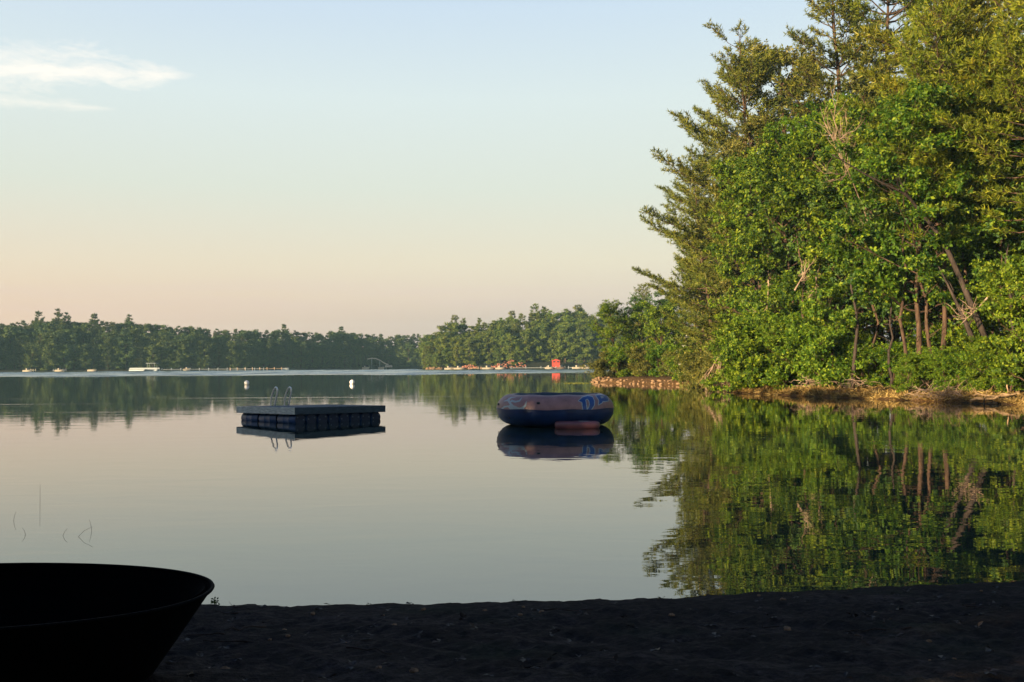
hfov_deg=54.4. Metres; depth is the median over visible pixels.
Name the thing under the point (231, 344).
broadleaf tree
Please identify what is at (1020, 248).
forest tree
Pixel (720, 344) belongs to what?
lakeside bush
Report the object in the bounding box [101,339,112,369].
pine
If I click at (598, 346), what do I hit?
headland broadleaf tree
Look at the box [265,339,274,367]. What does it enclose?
pine
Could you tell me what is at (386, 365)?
water slide
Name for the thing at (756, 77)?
white pine
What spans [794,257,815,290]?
bare stem
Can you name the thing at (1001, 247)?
forest tree
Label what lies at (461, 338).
headland broadleaf tree
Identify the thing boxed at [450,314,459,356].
headland pine
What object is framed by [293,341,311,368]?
broadleaf tree
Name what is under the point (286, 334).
broadleaf tree
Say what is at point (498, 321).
headland broadleaf tree
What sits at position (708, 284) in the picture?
white pine
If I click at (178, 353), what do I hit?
broadleaf tree
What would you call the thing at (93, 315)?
pine
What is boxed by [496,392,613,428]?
water trampoline
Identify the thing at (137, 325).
broadleaf tree
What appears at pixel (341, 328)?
pine
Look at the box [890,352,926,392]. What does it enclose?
bush
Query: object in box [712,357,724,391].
dead bough
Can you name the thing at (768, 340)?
bush
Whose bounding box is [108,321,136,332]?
broadleaf tree
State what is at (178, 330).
pine
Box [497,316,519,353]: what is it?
headland broadleaf tree
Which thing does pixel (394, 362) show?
broadleaf tree
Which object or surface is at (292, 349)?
broadleaf tree
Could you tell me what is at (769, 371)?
lakeside bush
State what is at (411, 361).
pine
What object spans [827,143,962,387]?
forest tree
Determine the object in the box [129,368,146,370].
pontoon boat
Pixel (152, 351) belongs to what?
broadleaf tree
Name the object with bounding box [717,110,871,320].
oak tree
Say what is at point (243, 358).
broadleaf tree
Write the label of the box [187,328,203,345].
broadleaf tree
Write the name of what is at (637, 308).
oak tree
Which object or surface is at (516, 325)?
headland pine
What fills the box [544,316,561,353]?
headland broadleaf tree
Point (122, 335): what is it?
pine
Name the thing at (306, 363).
broadleaf tree
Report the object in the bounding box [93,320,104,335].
pine
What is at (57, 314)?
pine
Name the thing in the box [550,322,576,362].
headland broadleaf tree
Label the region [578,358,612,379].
lakeside bush
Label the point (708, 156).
white pine
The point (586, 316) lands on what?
headland broadleaf tree
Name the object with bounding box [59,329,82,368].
broadleaf tree
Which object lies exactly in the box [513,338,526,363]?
headland broadleaf tree
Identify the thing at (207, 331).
pine
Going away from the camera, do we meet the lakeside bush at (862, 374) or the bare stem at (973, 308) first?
the bare stem at (973, 308)
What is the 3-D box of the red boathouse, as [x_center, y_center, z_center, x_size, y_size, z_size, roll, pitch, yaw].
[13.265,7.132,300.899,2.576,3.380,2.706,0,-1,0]
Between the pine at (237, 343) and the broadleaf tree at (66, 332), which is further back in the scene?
the pine at (237, 343)
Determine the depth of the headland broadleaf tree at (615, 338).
307.29 m
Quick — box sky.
[0,0,1023,348]
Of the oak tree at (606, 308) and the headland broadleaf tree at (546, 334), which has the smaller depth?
the oak tree at (606, 308)
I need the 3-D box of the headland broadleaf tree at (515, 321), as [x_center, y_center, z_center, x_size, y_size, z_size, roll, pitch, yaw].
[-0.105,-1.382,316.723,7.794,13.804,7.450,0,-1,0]
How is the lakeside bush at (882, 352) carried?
on the ground at (818, 623)
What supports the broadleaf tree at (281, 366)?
on the ground at (818, 623)
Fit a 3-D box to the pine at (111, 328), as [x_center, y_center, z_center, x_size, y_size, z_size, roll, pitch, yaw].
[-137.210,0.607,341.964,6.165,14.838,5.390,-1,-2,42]
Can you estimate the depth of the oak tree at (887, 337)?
90.19 m
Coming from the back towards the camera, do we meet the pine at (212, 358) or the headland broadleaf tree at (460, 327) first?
the pine at (212, 358)
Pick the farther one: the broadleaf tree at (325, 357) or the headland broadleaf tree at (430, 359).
the broadleaf tree at (325, 357)
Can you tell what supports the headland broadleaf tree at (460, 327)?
on the ground at (818, 623)
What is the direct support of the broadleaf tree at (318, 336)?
on the ground at (818, 623)
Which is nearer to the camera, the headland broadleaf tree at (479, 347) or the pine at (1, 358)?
the headland broadleaf tree at (479, 347)
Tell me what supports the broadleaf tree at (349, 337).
on the ground at (818, 623)
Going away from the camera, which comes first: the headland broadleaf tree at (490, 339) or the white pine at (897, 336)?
the white pine at (897, 336)
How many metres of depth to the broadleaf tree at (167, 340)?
338.63 m
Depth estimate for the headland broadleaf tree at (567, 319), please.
311.87 m
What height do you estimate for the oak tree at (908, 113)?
15.692 m
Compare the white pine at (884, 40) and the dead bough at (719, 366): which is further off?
the dead bough at (719, 366)
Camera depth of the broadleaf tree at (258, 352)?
355.00 m
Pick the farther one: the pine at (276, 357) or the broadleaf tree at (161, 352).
the pine at (276, 357)
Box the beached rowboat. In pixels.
[0,563,214,681]
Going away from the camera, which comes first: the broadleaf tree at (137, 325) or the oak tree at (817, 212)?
the oak tree at (817, 212)
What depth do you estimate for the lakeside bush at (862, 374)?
55.79 m
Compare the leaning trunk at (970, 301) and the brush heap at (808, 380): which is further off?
the brush heap at (808, 380)
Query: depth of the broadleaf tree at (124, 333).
336.94 m
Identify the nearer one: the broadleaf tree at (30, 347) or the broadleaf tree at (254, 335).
the broadleaf tree at (30, 347)
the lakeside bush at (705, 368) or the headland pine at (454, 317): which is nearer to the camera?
the lakeside bush at (705, 368)
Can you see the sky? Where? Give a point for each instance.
(389, 168)
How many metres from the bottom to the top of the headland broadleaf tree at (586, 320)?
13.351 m
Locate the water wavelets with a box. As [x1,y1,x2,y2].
[0,368,655,376]
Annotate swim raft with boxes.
[236,386,384,423]
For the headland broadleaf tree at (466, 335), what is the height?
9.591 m
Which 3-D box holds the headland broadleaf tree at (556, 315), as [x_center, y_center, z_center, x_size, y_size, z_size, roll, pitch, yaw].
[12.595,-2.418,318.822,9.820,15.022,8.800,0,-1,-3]
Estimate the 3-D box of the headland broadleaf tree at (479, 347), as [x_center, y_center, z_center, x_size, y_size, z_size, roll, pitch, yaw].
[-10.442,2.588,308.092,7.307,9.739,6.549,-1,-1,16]
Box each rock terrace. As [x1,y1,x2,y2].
[462,364,476,368]
[496,360,526,367]
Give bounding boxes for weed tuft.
[210,596,219,603]
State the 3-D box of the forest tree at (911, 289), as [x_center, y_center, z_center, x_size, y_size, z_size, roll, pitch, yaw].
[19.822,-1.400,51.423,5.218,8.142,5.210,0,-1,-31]
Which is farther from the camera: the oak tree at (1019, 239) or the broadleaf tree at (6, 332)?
the broadleaf tree at (6, 332)
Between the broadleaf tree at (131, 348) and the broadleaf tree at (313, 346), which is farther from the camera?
the broadleaf tree at (313, 346)
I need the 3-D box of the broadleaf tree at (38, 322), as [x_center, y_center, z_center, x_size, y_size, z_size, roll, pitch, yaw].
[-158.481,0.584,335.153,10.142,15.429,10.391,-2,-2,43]
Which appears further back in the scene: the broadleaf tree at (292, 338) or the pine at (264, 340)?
the broadleaf tree at (292, 338)
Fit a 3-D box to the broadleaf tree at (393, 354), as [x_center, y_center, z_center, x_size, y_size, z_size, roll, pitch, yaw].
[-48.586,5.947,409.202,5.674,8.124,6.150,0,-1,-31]
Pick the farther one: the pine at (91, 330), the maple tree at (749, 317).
the pine at (91, 330)
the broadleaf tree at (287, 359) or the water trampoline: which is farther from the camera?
the broadleaf tree at (287, 359)
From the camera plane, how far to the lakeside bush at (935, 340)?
51.46 m
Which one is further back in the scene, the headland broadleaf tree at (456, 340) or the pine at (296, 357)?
the pine at (296, 357)
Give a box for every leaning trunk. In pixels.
[832,154,988,337]
[938,266,975,341]
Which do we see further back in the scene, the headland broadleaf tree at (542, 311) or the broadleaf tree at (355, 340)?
the broadleaf tree at (355, 340)
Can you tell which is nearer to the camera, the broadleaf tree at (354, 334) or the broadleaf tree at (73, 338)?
the broadleaf tree at (73, 338)
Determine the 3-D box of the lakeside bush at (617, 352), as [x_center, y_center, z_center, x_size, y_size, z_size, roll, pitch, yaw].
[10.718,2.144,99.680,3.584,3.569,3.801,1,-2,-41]
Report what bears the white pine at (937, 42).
on the ground at (818, 623)
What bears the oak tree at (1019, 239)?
on the ground at (818, 623)
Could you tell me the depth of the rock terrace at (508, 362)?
299.95 m
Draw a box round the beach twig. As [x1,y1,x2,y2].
[215,609,238,613]
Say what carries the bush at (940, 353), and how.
on the ground at (818, 623)
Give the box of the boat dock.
[161,367,263,369]
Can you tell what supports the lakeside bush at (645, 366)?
on the ground at (818, 623)
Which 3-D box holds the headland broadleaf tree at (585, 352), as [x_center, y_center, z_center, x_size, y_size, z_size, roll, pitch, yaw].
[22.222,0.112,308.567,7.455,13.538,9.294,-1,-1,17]
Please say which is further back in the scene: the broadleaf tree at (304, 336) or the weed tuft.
the broadleaf tree at (304, 336)
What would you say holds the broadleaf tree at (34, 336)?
on the ground at (818, 623)
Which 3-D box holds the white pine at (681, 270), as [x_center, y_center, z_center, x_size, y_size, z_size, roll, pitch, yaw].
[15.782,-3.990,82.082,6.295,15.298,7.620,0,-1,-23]
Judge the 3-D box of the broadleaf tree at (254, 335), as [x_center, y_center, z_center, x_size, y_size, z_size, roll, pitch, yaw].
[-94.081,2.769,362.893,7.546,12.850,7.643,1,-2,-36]
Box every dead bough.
[698,357,723,390]
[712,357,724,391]
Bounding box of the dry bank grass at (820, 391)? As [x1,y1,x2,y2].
[728,383,1023,404]
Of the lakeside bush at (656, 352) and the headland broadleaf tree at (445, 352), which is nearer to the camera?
the lakeside bush at (656, 352)
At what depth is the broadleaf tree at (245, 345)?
351.95 m
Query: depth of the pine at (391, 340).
414.15 m
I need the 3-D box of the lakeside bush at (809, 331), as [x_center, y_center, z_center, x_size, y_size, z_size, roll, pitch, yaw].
[17.373,0.754,56.836,5.840,4.770,5.341,1,-2,-41]
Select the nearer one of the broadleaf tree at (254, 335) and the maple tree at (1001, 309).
the maple tree at (1001, 309)
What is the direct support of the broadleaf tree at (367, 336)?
on the ground at (818, 623)
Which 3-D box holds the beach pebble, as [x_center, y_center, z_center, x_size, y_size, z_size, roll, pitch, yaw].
[-0.485,1.639,4.941,0.058,0.036,0.038,-1,-2,35]
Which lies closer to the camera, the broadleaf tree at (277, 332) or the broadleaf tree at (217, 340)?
the broadleaf tree at (217, 340)
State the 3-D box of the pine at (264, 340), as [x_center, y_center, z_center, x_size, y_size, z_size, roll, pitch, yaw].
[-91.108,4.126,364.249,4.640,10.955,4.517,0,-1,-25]
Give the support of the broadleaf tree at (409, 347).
on the ground at (818, 623)
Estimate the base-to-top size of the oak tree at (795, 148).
15.692 m
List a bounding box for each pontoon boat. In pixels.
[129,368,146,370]
[145,363,159,370]
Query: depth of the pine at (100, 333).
334.24 m
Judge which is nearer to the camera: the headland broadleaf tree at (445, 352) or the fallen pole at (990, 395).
the fallen pole at (990, 395)
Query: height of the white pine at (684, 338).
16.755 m
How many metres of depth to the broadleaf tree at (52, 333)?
324.20 m
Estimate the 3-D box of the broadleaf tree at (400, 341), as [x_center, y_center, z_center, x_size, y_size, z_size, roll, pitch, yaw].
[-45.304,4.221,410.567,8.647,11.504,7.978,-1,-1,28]
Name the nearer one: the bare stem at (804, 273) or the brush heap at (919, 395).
the brush heap at (919, 395)
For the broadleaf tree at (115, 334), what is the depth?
336.61 m
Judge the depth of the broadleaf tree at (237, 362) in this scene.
348.53 m
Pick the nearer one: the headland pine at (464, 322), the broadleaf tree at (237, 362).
the headland pine at (464, 322)
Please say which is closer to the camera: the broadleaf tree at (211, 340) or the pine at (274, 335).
the broadleaf tree at (211, 340)
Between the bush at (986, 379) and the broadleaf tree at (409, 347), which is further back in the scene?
the broadleaf tree at (409, 347)
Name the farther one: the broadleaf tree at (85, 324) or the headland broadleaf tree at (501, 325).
the broadleaf tree at (85, 324)
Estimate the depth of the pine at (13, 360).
323.53 m
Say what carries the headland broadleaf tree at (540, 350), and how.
on the ground at (818, 623)
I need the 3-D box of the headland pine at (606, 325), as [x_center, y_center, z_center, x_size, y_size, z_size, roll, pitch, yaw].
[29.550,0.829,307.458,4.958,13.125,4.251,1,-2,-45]
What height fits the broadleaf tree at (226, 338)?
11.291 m
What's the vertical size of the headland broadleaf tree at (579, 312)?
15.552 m
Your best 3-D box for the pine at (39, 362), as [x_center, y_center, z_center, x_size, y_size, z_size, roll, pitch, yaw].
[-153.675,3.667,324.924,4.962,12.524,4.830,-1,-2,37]
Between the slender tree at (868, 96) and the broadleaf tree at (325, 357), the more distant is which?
the broadleaf tree at (325, 357)
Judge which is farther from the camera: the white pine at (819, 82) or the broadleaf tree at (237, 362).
the broadleaf tree at (237, 362)
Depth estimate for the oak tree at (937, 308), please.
55.66 m
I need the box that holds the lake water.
[0,368,1023,606]
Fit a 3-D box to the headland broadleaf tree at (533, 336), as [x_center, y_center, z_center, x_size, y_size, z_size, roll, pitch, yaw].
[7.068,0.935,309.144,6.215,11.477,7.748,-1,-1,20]
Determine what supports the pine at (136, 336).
on the ground at (818, 623)
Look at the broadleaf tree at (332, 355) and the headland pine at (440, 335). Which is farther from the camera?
the broadleaf tree at (332, 355)
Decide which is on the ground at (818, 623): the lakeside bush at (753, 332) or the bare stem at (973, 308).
the lakeside bush at (753, 332)
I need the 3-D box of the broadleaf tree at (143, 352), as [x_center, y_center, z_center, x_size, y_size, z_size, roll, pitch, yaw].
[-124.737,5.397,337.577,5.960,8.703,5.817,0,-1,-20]
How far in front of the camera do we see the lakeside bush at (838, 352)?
56.03 m
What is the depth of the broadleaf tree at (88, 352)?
329.62 m
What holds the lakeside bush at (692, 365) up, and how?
on the ground at (818, 623)
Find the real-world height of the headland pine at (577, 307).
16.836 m
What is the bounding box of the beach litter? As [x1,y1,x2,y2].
[166,586,1023,681]
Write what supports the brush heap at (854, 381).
on the ground at (818, 623)
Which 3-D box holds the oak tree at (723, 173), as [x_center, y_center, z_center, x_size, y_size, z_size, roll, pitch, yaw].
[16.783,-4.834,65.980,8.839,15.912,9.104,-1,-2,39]
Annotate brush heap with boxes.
[796,372,840,387]
[825,374,881,390]
[905,379,957,400]
[917,379,983,400]
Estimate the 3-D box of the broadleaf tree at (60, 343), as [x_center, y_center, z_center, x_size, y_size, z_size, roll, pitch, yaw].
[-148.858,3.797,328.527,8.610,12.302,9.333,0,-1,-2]
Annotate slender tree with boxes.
[705,114,784,301]
[732,35,831,269]
[816,67,905,378]
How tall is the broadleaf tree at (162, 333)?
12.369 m
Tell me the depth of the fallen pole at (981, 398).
43.43 m
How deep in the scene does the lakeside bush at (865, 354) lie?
54.57 m
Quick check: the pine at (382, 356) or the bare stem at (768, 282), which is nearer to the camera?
the bare stem at (768, 282)
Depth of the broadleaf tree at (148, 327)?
345.80 m
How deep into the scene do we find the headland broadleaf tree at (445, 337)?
310.66 m
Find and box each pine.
[0,336,6,369]
[9,342,19,369]
[12,336,24,369]
[17,339,34,369]
[22,326,36,365]
[31,310,44,324]
[33,333,46,369]
[51,308,63,331]
[59,318,69,328]
[63,312,72,327]
[84,329,93,362]
[87,339,98,368]
[88,313,100,330]
[90,320,100,342]
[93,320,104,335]
[93,330,103,367]
[101,326,105,344]
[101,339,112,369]
[104,321,110,332]
[107,322,117,333]
[115,334,128,367]
[124,314,133,326]
[129,338,143,367]
[132,328,142,360]
[134,344,144,367]
[173,326,181,335]
[184,343,196,368]
[205,329,211,337]
[206,345,213,368]
[210,333,220,365]
[214,345,223,368]
[232,328,238,348]
[232,337,241,363]
[237,336,248,366]
[259,338,268,365]
[261,330,270,356]
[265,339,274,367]
[270,331,279,346]
[270,348,276,367]
[274,348,281,367]
[277,335,286,365]
[279,324,290,348]
[291,345,300,367]
[320,336,329,364]
[338,326,345,337]
[374,342,381,365]
[377,334,384,361]
[377,343,386,364]
[386,336,393,351]
[404,335,411,357]
[410,352,415,366]
[411,334,416,357]
[415,334,420,348]
[421,345,427,368]
[427,332,440,363]
[427,345,433,366]
[433,325,446,365]
[434,343,442,365]
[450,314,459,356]
[460,318,467,332]
[480,322,487,348]
[509,321,517,356]
[513,322,521,354]
[518,313,526,337]
[521,322,528,358]
[525,303,541,348]
[526,314,534,348]
[531,314,543,352]
[540,307,548,318]
[572,304,582,318]
[587,342,594,361]
[599,324,611,351]
[623,283,660,374]
[631,154,736,380]
[639,42,823,342]
[639,122,737,352]
[648,19,832,335]
[659,202,738,360]
[670,283,707,349]
[678,195,738,353]
[692,195,772,368]
[771,0,901,243]
[819,0,956,344]
[831,0,1023,381]
[851,0,992,375]
[854,0,1023,326]
[893,324,913,366]
[917,0,1023,329]
[931,0,1023,372]
[942,0,1023,72]
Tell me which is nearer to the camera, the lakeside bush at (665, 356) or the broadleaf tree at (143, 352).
the lakeside bush at (665, 356)
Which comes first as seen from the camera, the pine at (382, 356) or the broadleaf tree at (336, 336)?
the broadleaf tree at (336, 336)
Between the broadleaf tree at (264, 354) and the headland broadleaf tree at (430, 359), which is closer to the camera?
the headland broadleaf tree at (430, 359)
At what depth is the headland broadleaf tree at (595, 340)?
312.86 m
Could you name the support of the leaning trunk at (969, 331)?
on the ground at (818, 623)
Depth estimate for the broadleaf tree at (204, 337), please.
346.38 m
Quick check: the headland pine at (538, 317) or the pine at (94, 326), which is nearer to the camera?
the headland pine at (538, 317)
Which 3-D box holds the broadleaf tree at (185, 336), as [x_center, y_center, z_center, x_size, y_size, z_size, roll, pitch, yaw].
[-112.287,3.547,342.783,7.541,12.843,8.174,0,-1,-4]
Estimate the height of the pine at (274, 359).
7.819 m
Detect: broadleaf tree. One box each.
[0,325,19,365]
[0,343,16,369]
[6,326,36,365]
[20,330,39,364]
[21,342,42,369]
[29,320,54,338]
[31,322,52,364]
[31,326,46,362]
[34,338,59,370]
[37,329,64,370]
[38,324,67,360]
[49,320,60,325]
[52,337,74,370]
[53,334,72,368]
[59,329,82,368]
[62,332,88,368]
[70,322,93,340]
[71,326,91,359]
[75,327,92,364]
[78,322,95,342]
[78,344,94,369]
[79,343,98,368]
[91,332,120,368]
[101,335,124,368]
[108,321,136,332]
[108,331,129,362]
[109,323,126,331]
[112,331,133,365]
[113,337,138,369]
[120,323,144,345]
[126,332,139,365]
[128,328,150,364]
[137,344,151,367]
[138,323,154,343]
[139,333,159,366]
[143,344,161,369]
[148,331,169,363]
[151,324,168,332]
[151,337,170,368]
[155,334,174,368]
[161,326,174,338]
[162,328,177,335]
[162,336,185,368]
[169,337,193,367]
[175,333,195,368]
[179,326,195,341]
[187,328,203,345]
[188,332,207,364]
[193,336,207,366]
[193,340,215,368]
[194,350,206,368]
[198,327,210,333]
[201,335,213,365]
[209,335,227,365]
[213,329,233,358]
[219,335,236,363]
[220,340,239,368]
[220,345,233,368]
[231,352,241,368]
[232,330,252,352]
[235,349,247,368]
[237,341,254,368]
[244,329,265,346]
[246,331,261,362]
[247,347,256,366]
[250,348,263,368]
[260,349,270,368]
[267,329,288,346]
[272,337,287,365]
[278,354,287,367]
[280,330,292,342]
[283,349,293,367]
[284,336,304,363]
[286,340,298,367]
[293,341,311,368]
[297,332,312,360]
[301,354,309,368]
[304,342,322,367]
[311,351,321,367]
[314,332,322,343]
[318,343,330,367]
[320,339,332,366]
[325,331,343,355]
[328,347,339,367]
[333,345,347,367]
[334,333,347,360]
[340,335,357,363]
[346,356,353,367]
[347,333,361,358]
[350,337,361,363]
[352,350,362,367]
[354,338,366,364]
[360,337,378,364]
[360,339,374,365]
[362,334,377,357]
[379,338,396,363]
[388,346,398,361]
[391,355,397,365]
[392,334,408,357]
[393,351,403,366]
[394,338,407,363]
[400,342,415,366]
[414,334,437,367]
[414,351,421,366]
[424,353,433,367]
[431,353,441,367]
[433,329,453,365]
[434,322,461,358]
[439,347,454,366]
[447,335,465,361]
[447,336,464,365]
[450,323,467,361]
[459,337,481,364]
[460,333,470,360]
[468,323,482,357]
[469,334,489,363]
[478,329,497,363]
[483,320,498,357]
[488,326,510,362]
[492,348,501,364]
[493,324,507,356]
[495,318,510,333]
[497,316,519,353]
[500,334,519,364]
[503,316,522,348]
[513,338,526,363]
[515,329,536,363]
[526,327,543,361]
[530,309,544,327]
[530,319,550,360]
[540,319,548,358]
[541,329,564,361]
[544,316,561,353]
[545,310,560,322]
[549,322,571,361]
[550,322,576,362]
[557,308,575,323]
[557,314,577,358]
[567,331,586,362]
[568,322,588,359]
[572,309,585,347]
[575,318,596,354]
[575,320,595,361]
[576,312,598,352]
[592,326,604,358]
[593,339,602,360]
[599,330,622,351]
[602,308,622,333]
[611,329,636,348]
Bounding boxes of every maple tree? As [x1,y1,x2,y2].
[632,300,685,371]
[740,269,846,384]
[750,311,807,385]
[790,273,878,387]
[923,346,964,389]
[954,258,1023,381]
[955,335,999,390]
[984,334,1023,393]
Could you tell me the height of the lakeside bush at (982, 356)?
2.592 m
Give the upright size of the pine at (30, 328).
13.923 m
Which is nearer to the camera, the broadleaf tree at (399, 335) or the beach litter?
the beach litter
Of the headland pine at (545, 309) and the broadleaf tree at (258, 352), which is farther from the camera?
the broadleaf tree at (258, 352)
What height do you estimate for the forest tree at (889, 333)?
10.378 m
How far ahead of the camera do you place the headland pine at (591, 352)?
307.87 m
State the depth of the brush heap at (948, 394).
45.58 m
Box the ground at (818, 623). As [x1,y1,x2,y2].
[0,341,1023,681]
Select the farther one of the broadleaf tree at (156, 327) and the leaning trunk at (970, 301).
the broadleaf tree at (156, 327)
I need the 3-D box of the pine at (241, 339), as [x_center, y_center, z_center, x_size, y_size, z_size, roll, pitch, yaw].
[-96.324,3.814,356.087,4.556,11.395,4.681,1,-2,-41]
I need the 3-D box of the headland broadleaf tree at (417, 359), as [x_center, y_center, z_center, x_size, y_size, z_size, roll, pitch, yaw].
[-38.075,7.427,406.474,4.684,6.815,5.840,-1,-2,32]
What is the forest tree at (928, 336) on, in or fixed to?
on the ground at (818, 623)
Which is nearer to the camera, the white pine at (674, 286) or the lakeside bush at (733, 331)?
the lakeside bush at (733, 331)
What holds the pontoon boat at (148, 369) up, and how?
on the lake water
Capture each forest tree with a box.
[748,166,850,386]
[777,189,900,387]
[815,245,898,355]
[820,159,891,385]
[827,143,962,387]
[828,238,944,387]
[863,134,1006,388]
[897,250,979,375]
[916,107,1013,319]
[930,180,1023,337]
[949,132,1023,382]
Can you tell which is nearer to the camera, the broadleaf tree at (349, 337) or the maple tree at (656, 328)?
the maple tree at (656, 328)
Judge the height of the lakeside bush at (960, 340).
3.779 m
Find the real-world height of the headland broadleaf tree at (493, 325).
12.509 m
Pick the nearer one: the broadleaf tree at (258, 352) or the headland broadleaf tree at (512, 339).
the headland broadleaf tree at (512, 339)
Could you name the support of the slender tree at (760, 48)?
on the ground at (818, 623)
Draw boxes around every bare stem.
[764,258,773,311]
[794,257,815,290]
[807,269,821,303]
[947,297,987,324]
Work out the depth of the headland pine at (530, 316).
317.57 m
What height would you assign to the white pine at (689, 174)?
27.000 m
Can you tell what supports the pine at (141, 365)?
on the ground at (818, 623)
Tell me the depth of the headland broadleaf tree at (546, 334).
312.21 m
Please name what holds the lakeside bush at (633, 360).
on the ground at (818, 623)
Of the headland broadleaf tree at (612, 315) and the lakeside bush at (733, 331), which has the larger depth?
the headland broadleaf tree at (612, 315)
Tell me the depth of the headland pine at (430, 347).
311.86 m
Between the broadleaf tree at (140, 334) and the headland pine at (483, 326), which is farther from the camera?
the broadleaf tree at (140, 334)
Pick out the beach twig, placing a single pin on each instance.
(224, 612)
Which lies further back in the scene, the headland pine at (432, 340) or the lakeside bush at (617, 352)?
the headland pine at (432, 340)
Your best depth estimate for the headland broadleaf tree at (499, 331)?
306.89 m
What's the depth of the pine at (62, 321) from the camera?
336.98 m
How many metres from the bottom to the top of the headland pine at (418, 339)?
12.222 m
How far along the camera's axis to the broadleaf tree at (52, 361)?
323.37 m
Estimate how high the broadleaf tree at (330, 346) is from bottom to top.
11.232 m
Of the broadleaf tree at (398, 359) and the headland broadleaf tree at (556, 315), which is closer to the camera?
the headland broadleaf tree at (556, 315)
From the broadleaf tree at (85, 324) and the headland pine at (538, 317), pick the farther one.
the broadleaf tree at (85, 324)
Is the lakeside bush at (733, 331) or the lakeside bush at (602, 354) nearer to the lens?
the lakeside bush at (733, 331)
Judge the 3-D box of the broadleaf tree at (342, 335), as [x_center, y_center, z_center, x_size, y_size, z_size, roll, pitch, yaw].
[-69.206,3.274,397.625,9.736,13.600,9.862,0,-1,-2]
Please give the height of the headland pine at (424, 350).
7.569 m
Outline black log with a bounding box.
[961,396,998,404]
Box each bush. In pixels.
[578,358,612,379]
[594,350,625,377]
[601,345,632,377]
[613,347,634,376]
[616,341,654,376]
[625,344,663,375]
[642,340,678,376]
[657,350,680,375]
[663,342,699,380]
[668,349,727,387]
[676,355,699,385]
[687,341,740,389]
[700,327,765,391]
[708,317,795,388]
[723,311,806,386]
[743,297,854,385]
[761,314,861,390]
[811,342,846,384]
[837,339,894,387]
[838,358,880,385]
[864,341,923,386]
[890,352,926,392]
[897,350,941,392]
[899,322,955,385]
[921,324,1008,387]
[933,349,985,391]
[963,350,1022,392]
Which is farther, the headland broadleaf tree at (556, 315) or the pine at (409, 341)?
the pine at (409, 341)
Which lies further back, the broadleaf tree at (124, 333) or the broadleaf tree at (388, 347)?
the broadleaf tree at (388, 347)
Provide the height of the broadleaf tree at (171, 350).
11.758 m
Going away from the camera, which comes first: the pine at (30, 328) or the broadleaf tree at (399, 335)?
the pine at (30, 328)
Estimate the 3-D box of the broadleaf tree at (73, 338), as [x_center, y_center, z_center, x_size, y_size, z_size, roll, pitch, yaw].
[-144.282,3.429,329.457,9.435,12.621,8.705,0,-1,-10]
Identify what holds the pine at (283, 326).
on the ground at (818, 623)
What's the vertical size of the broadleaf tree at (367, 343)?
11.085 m
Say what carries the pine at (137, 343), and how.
on the ground at (818, 623)
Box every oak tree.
[586,298,638,370]
[613,292,674,347]
[641,291,693,345]
[699,145,800,333]
[715,130,862,385]
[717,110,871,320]
[761,90,888,328]
[774,106,939,348]
[795,90,1020,331]
[803,78,1015,386]
[844,78,1023,329]
[869,323,900,342]
[893,108,1023,352]
[923,173,1023,336]
[926,105,1023,337]
[986,163,1023,327]
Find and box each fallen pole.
[970,384,1015,396]
[970,391,1019,401]
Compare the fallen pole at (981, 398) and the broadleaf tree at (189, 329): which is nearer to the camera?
the fallen pole at (981, 398)
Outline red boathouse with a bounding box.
[552,359,559,366]
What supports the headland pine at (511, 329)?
on the ground at (818, 623)
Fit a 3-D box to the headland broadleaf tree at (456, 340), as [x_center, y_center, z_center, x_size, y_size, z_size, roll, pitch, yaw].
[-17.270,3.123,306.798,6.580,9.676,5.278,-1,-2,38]
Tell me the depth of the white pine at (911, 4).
68.91 m
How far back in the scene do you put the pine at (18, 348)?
323.65 m
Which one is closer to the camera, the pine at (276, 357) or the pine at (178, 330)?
the pine at (178, 330)
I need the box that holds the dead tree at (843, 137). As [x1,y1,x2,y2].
[812,80,885,298]
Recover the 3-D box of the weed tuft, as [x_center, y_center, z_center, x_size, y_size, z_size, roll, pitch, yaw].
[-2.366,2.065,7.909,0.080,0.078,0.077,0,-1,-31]
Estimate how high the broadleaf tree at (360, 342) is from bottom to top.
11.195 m
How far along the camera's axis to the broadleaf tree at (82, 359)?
328.03 m
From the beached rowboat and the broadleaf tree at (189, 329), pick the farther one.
the broadleaf tree at (189, 329)
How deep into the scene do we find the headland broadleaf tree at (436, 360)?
304.99 m
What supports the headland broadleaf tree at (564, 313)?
on the ground at (818, 623)
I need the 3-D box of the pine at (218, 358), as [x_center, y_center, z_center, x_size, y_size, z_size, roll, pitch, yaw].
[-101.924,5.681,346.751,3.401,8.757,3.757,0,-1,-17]
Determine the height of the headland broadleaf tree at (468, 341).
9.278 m
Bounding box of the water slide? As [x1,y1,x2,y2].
[367,358,391,366]
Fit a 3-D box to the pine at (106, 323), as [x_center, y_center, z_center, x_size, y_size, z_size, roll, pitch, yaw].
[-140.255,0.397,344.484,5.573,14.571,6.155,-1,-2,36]
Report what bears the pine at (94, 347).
on the ground at (818, 623)
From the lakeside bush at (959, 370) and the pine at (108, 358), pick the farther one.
the pine at (108, 358)
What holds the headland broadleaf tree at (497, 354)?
on the ground at (818, 623)
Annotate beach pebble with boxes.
[409,668,418,672]
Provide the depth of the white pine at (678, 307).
111.75 m
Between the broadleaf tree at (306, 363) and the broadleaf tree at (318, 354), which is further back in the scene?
the broadleaf tree at (318, 354)
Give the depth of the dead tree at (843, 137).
50.99 m
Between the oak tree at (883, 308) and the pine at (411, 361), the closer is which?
the oak tree at (883, 308)
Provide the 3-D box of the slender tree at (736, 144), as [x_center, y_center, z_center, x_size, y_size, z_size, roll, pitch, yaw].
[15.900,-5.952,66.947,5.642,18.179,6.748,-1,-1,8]

